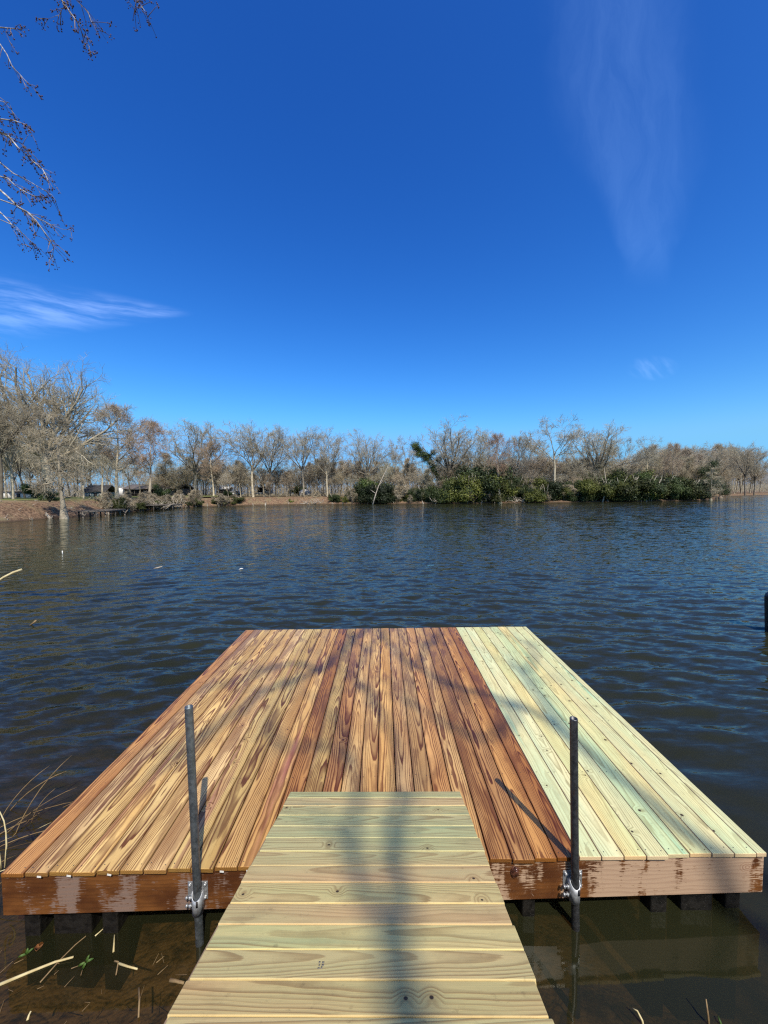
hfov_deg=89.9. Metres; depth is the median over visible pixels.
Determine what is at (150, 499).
bare shrub
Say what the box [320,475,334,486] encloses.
bare tree
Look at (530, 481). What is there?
bare shrub
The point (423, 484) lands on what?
bare tree
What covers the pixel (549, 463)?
bare tree
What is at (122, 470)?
bare tree
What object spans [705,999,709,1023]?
reed
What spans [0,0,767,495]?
sky
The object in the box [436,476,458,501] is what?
evergreen bush
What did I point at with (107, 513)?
bank litter
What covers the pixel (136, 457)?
cypress tree
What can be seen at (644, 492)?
evergreen bush
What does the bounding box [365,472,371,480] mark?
bare tree
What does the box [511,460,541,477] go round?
bare tree
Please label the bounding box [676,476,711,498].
evergreen bush
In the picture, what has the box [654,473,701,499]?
evergreen bush
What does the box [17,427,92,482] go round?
bare tree
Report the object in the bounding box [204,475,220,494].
bare tree
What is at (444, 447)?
bare tree
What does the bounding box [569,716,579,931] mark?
steel pole
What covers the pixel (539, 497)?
evergreen bush
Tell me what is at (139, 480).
bare tree
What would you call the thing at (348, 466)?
bare tree
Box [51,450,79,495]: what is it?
bare tree
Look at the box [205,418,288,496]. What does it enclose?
bare tree
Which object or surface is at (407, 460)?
bare tree
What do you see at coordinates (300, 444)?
bare tree
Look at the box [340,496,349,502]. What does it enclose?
evergreen bush
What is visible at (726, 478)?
bare tree
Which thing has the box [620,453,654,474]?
bare tree
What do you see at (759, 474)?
bare tree
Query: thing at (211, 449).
cypress tree
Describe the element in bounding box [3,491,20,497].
white building
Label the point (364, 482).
evergreen bush
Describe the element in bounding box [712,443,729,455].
bare tree
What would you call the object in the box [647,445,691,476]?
bare tree
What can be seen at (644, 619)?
water
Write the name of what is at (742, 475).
bare tree
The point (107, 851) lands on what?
floating dock
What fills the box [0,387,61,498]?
bare tree
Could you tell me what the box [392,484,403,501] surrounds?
bare shrub
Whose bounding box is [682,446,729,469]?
bare tree
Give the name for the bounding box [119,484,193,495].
long house
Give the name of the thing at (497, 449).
cypress tree
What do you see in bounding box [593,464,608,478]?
bare tree
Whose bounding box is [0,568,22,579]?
reed
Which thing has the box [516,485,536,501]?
evergreen bush
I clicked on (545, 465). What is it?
bare tree
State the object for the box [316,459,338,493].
bare tree
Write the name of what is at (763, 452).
bare tree
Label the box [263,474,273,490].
bare tree
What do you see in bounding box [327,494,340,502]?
evergreen bush
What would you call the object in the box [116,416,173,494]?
cypress tree
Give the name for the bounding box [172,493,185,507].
bare shrub
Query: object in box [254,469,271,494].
bare tree
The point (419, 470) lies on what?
bare tree
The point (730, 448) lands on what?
bare tree
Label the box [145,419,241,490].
bare tree
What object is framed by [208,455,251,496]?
bare tree
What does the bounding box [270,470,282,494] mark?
bare tree
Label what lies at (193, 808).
steel pole
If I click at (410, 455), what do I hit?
bare tree
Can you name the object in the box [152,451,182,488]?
bare tree
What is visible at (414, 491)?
evergreen bush
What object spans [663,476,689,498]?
evergreen bush
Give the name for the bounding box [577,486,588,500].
evergreen bush
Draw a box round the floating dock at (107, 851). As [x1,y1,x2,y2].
[1,627,765,989]
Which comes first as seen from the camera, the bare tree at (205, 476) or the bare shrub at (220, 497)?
the bare shrub at (220, 497)
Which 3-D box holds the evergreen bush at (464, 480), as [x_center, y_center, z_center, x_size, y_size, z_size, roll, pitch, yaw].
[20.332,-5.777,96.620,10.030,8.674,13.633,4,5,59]
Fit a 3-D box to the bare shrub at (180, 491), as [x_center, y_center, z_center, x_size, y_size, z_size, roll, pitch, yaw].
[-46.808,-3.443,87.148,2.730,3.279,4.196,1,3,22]
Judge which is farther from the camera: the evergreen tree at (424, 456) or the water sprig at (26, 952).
the evergreen tree at (424, 456)
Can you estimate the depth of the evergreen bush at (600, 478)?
99.25 m
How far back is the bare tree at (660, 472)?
107.10 m
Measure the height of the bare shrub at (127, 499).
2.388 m
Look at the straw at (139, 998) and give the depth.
2.13 m
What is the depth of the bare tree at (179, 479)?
113.78 m
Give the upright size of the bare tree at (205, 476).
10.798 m
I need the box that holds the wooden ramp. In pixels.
[164,792,553,1023]
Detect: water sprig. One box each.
[19,948,33,956]
[78,955,93,969]
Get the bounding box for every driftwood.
[144,500,174,509]
[166,494,187,507]
[300,498,324,503]
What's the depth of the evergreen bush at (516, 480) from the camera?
97.90 m
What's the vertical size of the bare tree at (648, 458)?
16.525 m
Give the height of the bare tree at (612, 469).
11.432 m
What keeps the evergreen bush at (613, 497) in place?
on the ground at (38, 509)
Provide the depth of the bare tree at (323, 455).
105.55 m
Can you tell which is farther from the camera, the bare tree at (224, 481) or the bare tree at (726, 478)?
the bare tree at (726, 478)
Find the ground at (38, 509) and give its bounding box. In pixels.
[0,489,767,522]
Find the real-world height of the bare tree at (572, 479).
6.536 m
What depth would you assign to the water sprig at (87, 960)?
2.30 m
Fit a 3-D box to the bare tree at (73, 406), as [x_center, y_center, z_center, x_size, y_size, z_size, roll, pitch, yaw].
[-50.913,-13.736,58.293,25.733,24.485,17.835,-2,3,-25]
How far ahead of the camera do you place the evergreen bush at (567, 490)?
96.70 m
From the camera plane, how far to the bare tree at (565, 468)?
112.12 m
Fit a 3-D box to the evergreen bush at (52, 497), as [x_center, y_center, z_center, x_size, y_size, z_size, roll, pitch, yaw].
[-42.886,-2.030,49.368,2.348,1.584,2.101,-1,3,-5]
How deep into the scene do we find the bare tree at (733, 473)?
167.77 m
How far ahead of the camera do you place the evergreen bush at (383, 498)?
97.74 m
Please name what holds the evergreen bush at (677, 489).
on the ground at (38, 509)
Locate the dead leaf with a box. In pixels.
[34,942,43,950]
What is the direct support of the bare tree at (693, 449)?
on the ground at (38, 509)
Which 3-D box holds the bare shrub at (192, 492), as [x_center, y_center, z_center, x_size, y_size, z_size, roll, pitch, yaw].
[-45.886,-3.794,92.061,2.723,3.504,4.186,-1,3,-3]
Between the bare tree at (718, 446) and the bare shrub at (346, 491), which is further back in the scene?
the bare tree at (718, 446)
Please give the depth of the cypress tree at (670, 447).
102.29 m
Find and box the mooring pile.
[764,592,767,631]
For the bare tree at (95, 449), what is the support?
on the lawn at (29, 498)
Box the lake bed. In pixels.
[0,895,225,1023]
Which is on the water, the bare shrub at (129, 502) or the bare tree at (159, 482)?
the bare shrub at (129, 502)
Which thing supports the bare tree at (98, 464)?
on the ground at (38, 509)
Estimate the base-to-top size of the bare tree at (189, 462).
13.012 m
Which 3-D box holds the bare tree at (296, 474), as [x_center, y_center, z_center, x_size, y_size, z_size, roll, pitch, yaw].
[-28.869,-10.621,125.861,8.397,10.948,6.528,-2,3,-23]
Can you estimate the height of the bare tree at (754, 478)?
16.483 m
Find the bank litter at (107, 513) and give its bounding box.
[5,495,317,519]
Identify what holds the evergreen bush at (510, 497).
on the ground at (38, 509)
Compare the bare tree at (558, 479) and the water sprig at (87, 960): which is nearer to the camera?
the water sprig at (87, 960)
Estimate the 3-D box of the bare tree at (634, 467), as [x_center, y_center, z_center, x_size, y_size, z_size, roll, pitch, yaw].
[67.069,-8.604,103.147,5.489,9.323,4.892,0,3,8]
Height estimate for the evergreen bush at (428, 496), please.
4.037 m
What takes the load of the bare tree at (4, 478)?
on the ground at (38, 509)
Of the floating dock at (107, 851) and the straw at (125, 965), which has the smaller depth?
the straw at (125, 965)
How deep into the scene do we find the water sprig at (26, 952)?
2.36 m
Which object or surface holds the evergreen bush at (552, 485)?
on the ground at (38, 509)
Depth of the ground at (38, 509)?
76.15 m
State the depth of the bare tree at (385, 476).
103.09 m
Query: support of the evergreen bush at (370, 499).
on the ground at (38, 509)
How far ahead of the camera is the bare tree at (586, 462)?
106.73 m
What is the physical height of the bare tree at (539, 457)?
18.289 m
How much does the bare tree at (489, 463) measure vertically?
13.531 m
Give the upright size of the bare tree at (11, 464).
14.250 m
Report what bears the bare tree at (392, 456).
on the ground at (38, 509)
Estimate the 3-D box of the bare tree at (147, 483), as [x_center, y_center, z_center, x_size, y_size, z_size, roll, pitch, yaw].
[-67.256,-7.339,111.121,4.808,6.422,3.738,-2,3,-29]
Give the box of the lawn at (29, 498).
[0,495,216,500]
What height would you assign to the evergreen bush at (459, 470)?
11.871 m
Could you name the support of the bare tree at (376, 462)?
on the ground at (38, 509)
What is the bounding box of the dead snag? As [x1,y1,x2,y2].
[371,467,387,503]
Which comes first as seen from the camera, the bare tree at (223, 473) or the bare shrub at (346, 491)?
the bare shrub at (346, 491)
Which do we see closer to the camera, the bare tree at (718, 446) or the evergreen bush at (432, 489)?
the evergreen bush at (432, 489)
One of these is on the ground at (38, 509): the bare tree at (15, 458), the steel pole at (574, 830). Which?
the bare tree at (15, 458)
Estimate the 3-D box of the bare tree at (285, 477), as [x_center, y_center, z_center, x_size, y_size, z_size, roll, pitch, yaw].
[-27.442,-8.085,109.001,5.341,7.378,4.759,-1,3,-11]
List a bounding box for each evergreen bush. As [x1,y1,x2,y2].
[16,483,54,497]
[37,490,59,501]
[105,497,126,511]
[132,501,146,509]
[151,482,171,497]
[154,500,166,507]
[194,498,204,505]
[223,491,232,495]
[230,496,245,503]
[289,485,308,495]
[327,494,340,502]
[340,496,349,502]
[344,481,363,497]
[353,483,395,502]
[354,477,391,487]
[360,489,378,501]
[373,484,398,502]
[402,490,414,501]
[406,488,422,501]
[411,484,427,497]
[412,490,430,501]
[423,484,441,499]
[424,490,433,501]
[431,480,451,502]
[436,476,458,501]
[436,488,455,501]
[439,471,487,502]
[446,483,475,501]
[451,460,487,499]
[461,462,517,482]
[461,468,502,500]
[480,471,516,491]
[485,477,510,502]
[488,473,516,501]
[504,480,522,501]
[506,476,539,487]
[511,474,528,500]
[515,475,548,501]
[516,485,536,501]
[523,486,545,495]
[540,480,566,499]
[547,483,579,500]
[558,487,572,498]
[560,489,577,501]
[565,480,594,500]
[575,477,617,500]
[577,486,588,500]
[588,473,626,485]
[596,482,632,500]
[599,466,641,500]
[600,476,655,499]
[606,469,662,498]
[609,480,639,500]
[622,475,673,498]
[626,478,668,499]
[634,469,664,500]
[652,479,672,498]
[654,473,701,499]
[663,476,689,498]
[666,481,693,499]
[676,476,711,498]
[695,479,712,492]
[696,492,711,498]
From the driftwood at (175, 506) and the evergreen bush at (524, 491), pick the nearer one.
the driftwood at (175, 506)
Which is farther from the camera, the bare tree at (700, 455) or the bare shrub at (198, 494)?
the bare tree at (700, 455)
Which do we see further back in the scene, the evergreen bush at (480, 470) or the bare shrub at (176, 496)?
the evergreen bush at (480, 470)
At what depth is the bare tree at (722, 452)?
178.50 m
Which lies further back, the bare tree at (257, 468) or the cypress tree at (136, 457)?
the bare tree at (257, 468)
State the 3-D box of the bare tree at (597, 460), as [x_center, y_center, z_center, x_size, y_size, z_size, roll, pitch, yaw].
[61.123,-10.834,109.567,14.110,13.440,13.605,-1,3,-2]
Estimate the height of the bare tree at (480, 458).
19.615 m
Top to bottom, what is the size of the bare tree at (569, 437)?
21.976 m
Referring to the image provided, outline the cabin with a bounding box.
[219,486,232,493]
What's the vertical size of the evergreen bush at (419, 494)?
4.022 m
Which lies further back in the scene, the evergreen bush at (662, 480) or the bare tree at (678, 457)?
the bare tree at (678, 457)
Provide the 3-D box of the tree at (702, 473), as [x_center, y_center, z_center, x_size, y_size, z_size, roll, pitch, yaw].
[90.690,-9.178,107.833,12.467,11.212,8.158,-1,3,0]
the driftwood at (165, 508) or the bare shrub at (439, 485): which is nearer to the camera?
the driftwood at (165, 508)
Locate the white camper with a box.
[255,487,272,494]
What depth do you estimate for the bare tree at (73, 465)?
89.40 m
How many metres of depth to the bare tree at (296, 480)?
113.44 m
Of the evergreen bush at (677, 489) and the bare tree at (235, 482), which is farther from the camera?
the bare tree at (235, 482)
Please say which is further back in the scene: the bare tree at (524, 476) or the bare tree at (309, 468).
the bare tree at (309, 468)
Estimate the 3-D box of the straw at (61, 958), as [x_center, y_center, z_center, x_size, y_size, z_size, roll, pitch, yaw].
[-1.945,2.701,2.331,0.024,0.014,0.245,1,3,22]
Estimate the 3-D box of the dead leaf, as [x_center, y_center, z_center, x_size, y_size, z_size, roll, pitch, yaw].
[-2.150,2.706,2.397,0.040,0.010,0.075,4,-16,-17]
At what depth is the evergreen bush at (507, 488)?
95.92 m
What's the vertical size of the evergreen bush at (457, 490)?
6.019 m
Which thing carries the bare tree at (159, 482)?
on the ground at (38, 509)
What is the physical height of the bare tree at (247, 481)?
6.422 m
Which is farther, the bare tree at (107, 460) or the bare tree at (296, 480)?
the bare tree at (296, 480)
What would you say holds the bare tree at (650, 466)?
on the ground at (38, 509)
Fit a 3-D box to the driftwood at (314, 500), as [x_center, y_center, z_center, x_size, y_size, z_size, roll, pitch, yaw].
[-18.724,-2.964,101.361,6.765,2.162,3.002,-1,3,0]
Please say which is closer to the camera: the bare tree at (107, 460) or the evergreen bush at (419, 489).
the bare tree at (107, 460)
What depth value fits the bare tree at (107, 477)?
119.74 m
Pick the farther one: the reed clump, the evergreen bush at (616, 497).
the evergreen bush at (616, 497)
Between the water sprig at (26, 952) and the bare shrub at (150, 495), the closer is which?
the water sprig at (26, 952)
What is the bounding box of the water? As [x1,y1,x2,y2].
[0,495,767,1023]
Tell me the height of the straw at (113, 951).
0.016 m
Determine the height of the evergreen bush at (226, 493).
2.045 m
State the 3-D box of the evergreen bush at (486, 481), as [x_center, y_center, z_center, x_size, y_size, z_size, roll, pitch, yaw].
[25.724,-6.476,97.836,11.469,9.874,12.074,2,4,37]
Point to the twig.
(174, 980)
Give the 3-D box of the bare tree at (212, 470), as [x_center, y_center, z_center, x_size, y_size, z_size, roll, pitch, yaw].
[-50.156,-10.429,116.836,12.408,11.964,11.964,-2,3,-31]
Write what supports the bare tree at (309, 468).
on the ground at (38, 509)
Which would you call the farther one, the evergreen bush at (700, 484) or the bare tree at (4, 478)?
the evergreen bush at (700, 484)
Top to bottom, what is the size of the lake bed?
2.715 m
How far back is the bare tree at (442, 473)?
102.07 m
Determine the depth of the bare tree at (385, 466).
109.73 m
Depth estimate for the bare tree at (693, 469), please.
110.69 m
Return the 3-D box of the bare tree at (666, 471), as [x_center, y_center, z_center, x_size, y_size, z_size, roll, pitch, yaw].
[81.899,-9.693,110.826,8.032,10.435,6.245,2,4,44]
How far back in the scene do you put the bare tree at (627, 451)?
106.91 m
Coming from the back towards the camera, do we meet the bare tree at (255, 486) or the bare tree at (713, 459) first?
the bare tree at (713, 459)
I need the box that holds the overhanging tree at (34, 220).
[0,0,159,271]
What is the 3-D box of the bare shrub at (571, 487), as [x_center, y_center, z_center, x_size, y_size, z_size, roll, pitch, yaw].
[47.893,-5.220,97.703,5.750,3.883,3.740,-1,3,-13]
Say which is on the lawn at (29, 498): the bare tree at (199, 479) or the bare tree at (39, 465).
the bare tree at (199, 479)
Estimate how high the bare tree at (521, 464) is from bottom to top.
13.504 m
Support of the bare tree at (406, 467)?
on the ground at (38, 509)
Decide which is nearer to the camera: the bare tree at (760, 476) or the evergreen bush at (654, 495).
the evergreen bush at (654, 495)
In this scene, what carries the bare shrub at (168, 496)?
on the ground at (38, 509)
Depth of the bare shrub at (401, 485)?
100.03 m
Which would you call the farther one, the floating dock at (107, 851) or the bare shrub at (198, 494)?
the bare shrub at (198, 494)
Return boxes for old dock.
[67,509,127,517]
[135,504,182,510]
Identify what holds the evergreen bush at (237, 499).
on the ground at (38, 509)
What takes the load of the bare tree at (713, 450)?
on the ground at (38, 509)
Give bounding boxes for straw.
[0,956,73,985]
[40,936,85,982]
[112,935,114,952]
[118,962,137,969]
[138,987,140,1017]
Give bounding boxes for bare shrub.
[92,491,114,503]
[97,495,112,508]
[119,490,133,506]
[124,498,132,511]
[125,497,136,511]
[134,492,151,503]
[143,493,153,509]
[144,491,159,501]
[161,495,167,504]
[164,494,173,507]
[170,490,185,500]
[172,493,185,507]
[185,494,198,504]
[187,489,196,497]
[193,491,203,499]
[211,493,230,504]
[341,485,349,496]
[347,488,358,501]
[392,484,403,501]
[393,478,408,496]
[437,480,445,488]
[463,483,477,502]
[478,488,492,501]
[528,479,538,490]
[565,484,576,495]
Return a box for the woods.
[3,451,767,496]
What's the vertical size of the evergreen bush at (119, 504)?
2.619 m
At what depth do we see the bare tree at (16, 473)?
94.81 m
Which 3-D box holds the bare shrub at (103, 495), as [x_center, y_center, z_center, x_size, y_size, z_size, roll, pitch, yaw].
[-45.426,-1.685,62.758,5.337,3.814,3.471,2,4,40]
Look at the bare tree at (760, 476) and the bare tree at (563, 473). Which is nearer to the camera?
the bare tree at (563, 473)
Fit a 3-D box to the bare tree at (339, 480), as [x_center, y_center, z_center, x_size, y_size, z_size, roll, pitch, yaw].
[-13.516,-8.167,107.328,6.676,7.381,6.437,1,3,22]
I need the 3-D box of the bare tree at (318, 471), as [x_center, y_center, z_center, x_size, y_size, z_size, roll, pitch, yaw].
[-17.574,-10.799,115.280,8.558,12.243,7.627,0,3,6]
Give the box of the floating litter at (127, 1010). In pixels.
[0,950,186,1023]
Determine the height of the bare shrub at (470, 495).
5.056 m
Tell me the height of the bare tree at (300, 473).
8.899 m
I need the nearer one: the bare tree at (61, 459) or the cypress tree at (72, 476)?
the cypress tree at (72, 476)
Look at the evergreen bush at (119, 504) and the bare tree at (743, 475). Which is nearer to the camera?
the evergreen bush at (119, 504)
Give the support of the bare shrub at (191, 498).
on the ground at (38, 509)
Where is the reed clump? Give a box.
[0,755,73,883]
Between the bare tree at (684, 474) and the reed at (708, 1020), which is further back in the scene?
the bare tree at (684, 474)
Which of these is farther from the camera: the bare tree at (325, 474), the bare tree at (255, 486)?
the bare tree at (325, 474)
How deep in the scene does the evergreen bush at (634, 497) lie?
95.51 m
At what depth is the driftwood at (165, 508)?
73.00 m
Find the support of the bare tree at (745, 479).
on the ground at (38, 509)
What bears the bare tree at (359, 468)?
on the ground at (38, 509)
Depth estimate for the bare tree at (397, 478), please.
105.97 m
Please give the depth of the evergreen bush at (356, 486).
101.33 m
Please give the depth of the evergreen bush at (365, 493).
99.72 m
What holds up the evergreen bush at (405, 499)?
on the ground at (38, 509)
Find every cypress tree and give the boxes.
[21,395,94,518]
[82,402,155,498]
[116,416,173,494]
[190,439,226,495]
[483,431,517,502]
[504,435,530,476]
[657,442,685,476]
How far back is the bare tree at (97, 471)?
118.99 m
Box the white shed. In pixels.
[15,492,37,497]
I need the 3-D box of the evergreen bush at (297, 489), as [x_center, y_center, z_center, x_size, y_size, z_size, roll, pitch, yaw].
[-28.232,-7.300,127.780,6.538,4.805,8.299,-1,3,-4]
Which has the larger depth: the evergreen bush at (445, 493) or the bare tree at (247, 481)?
the bare tree at (247, 481)
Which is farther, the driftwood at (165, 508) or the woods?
the woods
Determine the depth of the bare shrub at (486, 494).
95.05 m
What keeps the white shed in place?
on the ground at (38, 509)
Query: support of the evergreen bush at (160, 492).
on the ground at (38, 509)
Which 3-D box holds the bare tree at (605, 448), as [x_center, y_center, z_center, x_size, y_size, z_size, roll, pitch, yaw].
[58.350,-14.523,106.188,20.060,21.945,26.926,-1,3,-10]
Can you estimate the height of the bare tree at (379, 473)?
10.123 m
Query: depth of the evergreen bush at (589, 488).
94.23 m
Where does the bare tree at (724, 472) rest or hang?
on the ground at (38, 509)
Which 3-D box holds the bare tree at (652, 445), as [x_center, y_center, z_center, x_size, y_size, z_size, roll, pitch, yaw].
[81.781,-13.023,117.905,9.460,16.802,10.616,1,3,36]
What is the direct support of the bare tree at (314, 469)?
on the ground at (38, 509)
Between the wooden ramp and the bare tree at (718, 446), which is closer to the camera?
the wooden ramp
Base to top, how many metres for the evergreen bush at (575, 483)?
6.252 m
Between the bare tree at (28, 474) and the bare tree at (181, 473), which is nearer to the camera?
the bare tree at (28, 474)
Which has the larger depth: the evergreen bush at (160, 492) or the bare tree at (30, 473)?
the bare tree at (30, 473)
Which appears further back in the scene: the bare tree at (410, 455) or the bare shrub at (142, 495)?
the bare tree at (410, 455)
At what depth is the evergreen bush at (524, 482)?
99.97 m
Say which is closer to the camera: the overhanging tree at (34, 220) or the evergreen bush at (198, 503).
the overhanging tree at (34, 220)
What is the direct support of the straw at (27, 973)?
on the water
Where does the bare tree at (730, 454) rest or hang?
on the ground at (38, 509)
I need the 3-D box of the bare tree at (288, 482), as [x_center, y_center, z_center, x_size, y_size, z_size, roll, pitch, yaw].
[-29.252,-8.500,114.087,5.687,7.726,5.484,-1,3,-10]
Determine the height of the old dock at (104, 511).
1.906 m
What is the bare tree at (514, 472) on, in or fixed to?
on the ground at (38, 509)
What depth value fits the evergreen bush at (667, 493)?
95.80 m
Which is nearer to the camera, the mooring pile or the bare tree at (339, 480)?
the mooring pile
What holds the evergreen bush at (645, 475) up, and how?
on the ground at (38, 509)
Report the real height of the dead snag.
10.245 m
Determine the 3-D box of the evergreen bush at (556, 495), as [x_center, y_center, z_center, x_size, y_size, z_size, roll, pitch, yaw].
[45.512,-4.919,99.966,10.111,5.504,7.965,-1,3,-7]
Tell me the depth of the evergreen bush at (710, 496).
99.99 m
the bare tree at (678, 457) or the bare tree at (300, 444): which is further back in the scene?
the bare tree at (678, 457)
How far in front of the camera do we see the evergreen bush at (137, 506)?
68.31 m
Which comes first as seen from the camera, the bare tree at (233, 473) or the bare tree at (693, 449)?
the bare tree at (233, 473)
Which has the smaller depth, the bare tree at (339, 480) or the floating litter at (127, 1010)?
the floating litter at (127, 1010)
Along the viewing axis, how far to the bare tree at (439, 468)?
117.38 m
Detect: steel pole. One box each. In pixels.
[184,704,203,963]
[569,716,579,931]
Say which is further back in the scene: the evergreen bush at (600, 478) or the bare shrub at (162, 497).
the evergreen bush at (600, 478)
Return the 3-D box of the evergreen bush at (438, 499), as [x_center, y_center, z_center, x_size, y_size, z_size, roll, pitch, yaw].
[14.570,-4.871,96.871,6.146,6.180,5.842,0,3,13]
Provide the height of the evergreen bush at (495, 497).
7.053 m
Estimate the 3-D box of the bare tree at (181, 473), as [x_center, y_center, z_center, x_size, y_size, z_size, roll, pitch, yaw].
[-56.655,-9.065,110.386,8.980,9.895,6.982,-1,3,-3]
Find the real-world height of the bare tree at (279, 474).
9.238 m
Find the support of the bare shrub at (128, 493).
on the ground at (38, 509)
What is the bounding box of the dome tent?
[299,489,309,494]
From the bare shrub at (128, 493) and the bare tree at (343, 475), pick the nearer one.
the bare shrub at (128, 493)
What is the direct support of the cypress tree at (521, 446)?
on the ground at (38, 509)
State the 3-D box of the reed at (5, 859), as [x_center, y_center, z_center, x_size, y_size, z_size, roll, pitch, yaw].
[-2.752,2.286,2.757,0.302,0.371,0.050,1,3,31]
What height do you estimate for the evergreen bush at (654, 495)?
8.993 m
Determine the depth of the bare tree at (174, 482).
110.56 m
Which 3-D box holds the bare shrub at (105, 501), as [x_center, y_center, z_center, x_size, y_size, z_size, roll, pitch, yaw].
[-43.898,-1.221,60.548,3.051,2.963,1.985,0,3,7]
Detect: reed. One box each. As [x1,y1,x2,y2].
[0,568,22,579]
[0,811,7,867]
[632,1008,643,1023]
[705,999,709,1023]
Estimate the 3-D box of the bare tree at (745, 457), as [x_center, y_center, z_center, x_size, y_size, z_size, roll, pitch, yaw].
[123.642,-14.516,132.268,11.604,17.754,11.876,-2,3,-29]
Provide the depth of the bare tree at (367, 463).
110.02 m
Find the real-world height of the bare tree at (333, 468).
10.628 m
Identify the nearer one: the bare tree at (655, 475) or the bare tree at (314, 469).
the bare tree at (655, 475)
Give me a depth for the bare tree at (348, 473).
114.23 m
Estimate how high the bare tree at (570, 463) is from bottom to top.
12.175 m
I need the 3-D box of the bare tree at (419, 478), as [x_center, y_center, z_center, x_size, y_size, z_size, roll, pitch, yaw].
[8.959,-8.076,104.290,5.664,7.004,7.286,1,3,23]
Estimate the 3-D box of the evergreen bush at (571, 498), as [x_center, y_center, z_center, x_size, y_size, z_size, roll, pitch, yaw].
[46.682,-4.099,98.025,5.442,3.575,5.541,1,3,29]
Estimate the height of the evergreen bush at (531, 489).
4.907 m
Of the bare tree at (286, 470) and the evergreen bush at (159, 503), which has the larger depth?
the bare tree at (286, 470)
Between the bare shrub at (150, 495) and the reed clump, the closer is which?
the reed clump
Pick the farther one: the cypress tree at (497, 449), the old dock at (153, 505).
the cypress tree at (497, 449)
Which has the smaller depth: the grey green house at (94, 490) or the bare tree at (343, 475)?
the grey green house at (94, 490)
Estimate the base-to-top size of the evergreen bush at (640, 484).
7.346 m
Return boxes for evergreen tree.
[409,441,448,480]
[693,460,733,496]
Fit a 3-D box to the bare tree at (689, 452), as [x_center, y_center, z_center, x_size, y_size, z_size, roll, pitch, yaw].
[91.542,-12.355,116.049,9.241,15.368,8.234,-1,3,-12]
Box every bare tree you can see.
[0,341,144,497]
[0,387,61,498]
[0,395,76,498]
[1,432,55,497]
[2,440,24,497]
[3,453,30,490]
[9,453,56,480]
[12,455,56,482]
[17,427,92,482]
[23,421,90,496]
[51,439,126,484]
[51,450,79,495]
[54,440,93,496]
[61,424,104,498]
[68,447,114,484]
[75,427,130,496]
[91,448,132,484]
[103,448,151,492]
[121,466,164,491]
[142,476,156,487]
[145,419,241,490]
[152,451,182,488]
[152,472,173,490]
[168,467,191,488]
[168,477,185,489]
[170,465,198,492]
[178,460,209,490]
[180,456,201,489]
[188,473,220,493]
[190,463,224,494]
[198,459,226,495]
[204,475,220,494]
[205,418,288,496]
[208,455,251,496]
[210,461,249,495]
[215,474,231,490]
[217,474,235,496]
[228,460,248,496]
[230,469,242,495]
[237,423,298,496]
[240,476,255,494]
[246,461,279,495]
[250,474,260,489]
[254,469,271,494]
[263,466,291,495]
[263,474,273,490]
[267,460,305,495]
[268,425,326,496]
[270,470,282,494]
[276,473,293,495]
[278,471,294,496]
[286,467,313,495]
[288,465,304,492]
[291,475,304,495]
[295,427,353,496]
[304,461,315,495]
[305,458,325,490]
[310,474,317,490]
[314,460,337,495]
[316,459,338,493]
[318,463,340,493]
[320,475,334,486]
[322,471,346,494]
[333,428,395,480]
[336,460,349,495]
[337,460,368,485]
[338,456,371,488]
[343,473,360,483]
[346,460,366,484]
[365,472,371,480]
[369,461,383,480]
[371,465,390,483]
[375,468,394,482]
[378,441,406,475]
[379,460,401,485]
[388,435,422,483]
[392,473,414,485]
[398,457,414,484]
[399,463,416,483]
[400,465,430,487]
[407,471,422,488]
[409,414,481,478]
[415,468,435,489]
[418,475,431,487]
[425,455,450,484]
[438,465,452,479]
[449,429,507,469]
[473,454,508,469]
[502,454,538,475]
[507,464,522,477]
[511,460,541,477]
[515,468,540,488]
[517,437,552,478]
[519,454,562,477]
[520,410,591,481]
[538,460,560,480]
[545,473,569,483]
[548,455,585,478]
[552,420,658,473]
[556,456,580,481]
[556,462,569,482]
[567,474,584,482]
[570,455,618,472]
[570,461,605,482]
[577,457,592,475]
[589,457,624,476]
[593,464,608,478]
[604,437,642,468]
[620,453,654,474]
[628,464,642,478]
[635,437,660,471]
[637,458,663,472]
[642,443,664,474]
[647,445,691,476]
[649,469,669,477]
[653,459,684,475]
[653,462,682,475]
[660,445,716,474]
[678,461,690,478]
[679,447,702,480]
[681,456,704,480]
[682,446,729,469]
[685,444,709,461]
[691,441,727,460]
[696,452,708,468]
[699,446,740,461]
[701,452,736,473]
[701,467,725,499]
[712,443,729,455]
[712,447,741,475]
[712,452,730,493]
[717,469,731,487]
[720,460,745,487]
[723,443,767,495]
[724,441,747,489]
[728,461,766,493]
[735,449,767,494]
[735,458,755,493]
[735,471,760,485]
[738,441,767,492]
[743,471,765,492]
[754,468,767,492]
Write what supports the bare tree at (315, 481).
on the ground at (38, 509)
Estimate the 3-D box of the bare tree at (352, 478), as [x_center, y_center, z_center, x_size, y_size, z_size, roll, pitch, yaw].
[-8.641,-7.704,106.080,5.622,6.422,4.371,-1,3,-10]
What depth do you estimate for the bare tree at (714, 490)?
100.17 m
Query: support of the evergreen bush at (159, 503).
on the ground at (38, 509)
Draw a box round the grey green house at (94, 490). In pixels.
[84,485,114,496]
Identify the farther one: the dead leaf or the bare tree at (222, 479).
the bare tree at (222, 479)
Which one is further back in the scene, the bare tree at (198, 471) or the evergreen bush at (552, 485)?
the bare tree at (198, 471)
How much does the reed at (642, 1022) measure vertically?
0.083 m
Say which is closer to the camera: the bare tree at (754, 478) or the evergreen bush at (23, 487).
the evergreen bush at (23, 487)
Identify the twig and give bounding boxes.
[169,978,184,984]

